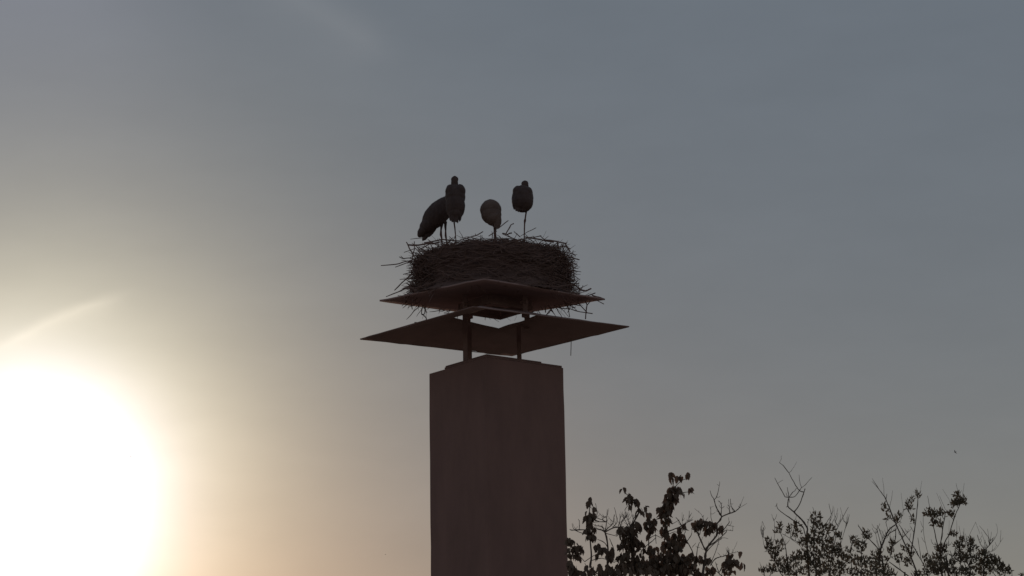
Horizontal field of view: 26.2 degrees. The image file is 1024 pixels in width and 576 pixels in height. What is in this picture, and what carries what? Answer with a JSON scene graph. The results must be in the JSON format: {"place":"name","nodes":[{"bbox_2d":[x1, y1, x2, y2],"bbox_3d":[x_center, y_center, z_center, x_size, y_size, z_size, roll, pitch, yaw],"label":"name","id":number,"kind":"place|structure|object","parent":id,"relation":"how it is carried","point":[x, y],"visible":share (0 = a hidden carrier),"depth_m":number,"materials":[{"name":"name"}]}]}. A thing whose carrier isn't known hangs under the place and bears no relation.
{"place":"outdoors","nodes":[
{"label":"outdoors","id":0,"kind":"place"},
{"bbox_2d":[0,0,1023,575],"label":"sky","id":1,"kind":"structure","parent":0,"point":[803,220],"materials":[{"name":"grey"}]},
{"bbox_3d":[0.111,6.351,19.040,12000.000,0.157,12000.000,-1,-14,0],"label":"ground","id":2,"kind":"structure","parent":0,"visible":0},
{"bbox_2d":[360,278,628,575],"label":"chimney","id":3,"kind":"object","parent":2,"relation":"on","point":[497,472],"visible":0.99,"depth_m":28.81,"materials":[{"name":"concrete"}]},
{"bbox_2d":[381,220,604,321],"bbox_3d":[-0.242,-0.124,29.701,2.596,1.258,2.635,-12,-17,38],"label":"stork nest","id":4,"kind":"object","parent":3,"relation":"on","point":[532,263],"visible":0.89,"depth_m":29.00,"materials":[{"name":"brown wood"}]},
{"bbox_2d":[417,196,448,244],"bbox_3d":[-0.972,-0.846,29.657,0.612,0.803,0.283,-1,-14,0],"label":"stork","id":5,"kind":"object","parent":4,"relation":"on","point":[435,216],"visible":0.7,"depth_m":29.59},
{"bbox_2d":[445,176,465,242],"bbox_3d":[-0.748,-1.048,29.161,0.289,0.937,0.293,11,-18,-41],"label":"stork","id":6,"kind":"object","parent":4,"relation":"on","point":[455,191],"visible":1,"depth_m":29.07},
{"bbox_2d":[480,199,501,237],"bbox_3d":[-0.282,-0.872,29.407,0.288,0.626,0.392,-1,-14,0],"label":"stork","id":7,"kind":"object","parent":4,"relation":"on","point":[490,210],"visible":0.91,"depth_m":29.28},
{"bbox_2d":[512,180,533,241],"bbox_3d":[0.142,-1.032,29.154,0.301,0.850,0.303,-13,-18,40],"label":"stork","id":8,"kind":"object","parent":4,"relation":"on","point":[522,198],"visible":1,"depth_m":29.08},
{"bbox_2d":[565,472,746,575],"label":"broadleaf tree","id":9,"kind":"object","parent":2,"relation":"on","point":[671,562],"visible":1,"depth_m":25.17,"materials":[{"name":"green plant"}]},
{"bbox_2d":[758,460,850,575],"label":"leaf tree","id":10,"kind":"object","parent":2,"relation":"on","point":[837,551],"visible":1,"depth_m":34.05,"materials":[{"name":"green plant"}]},
{"bbox_2d":[843,480,945,575],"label":"leaf tree","id":11,"kind":"object","parent":2,"relation":"on","point":[878,557],"visible":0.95,"depth_m":35.58,"materials":[{"name":"green plant"}]},
{"bbox_2d":[922,485,1023,575],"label":"leaf tree","id":12,"kind":"object","parent":2,"relation":"on","point":[985,561],"visible":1,"depth_m":32.63,"materials":[{"name":"green plant"}]}
]}

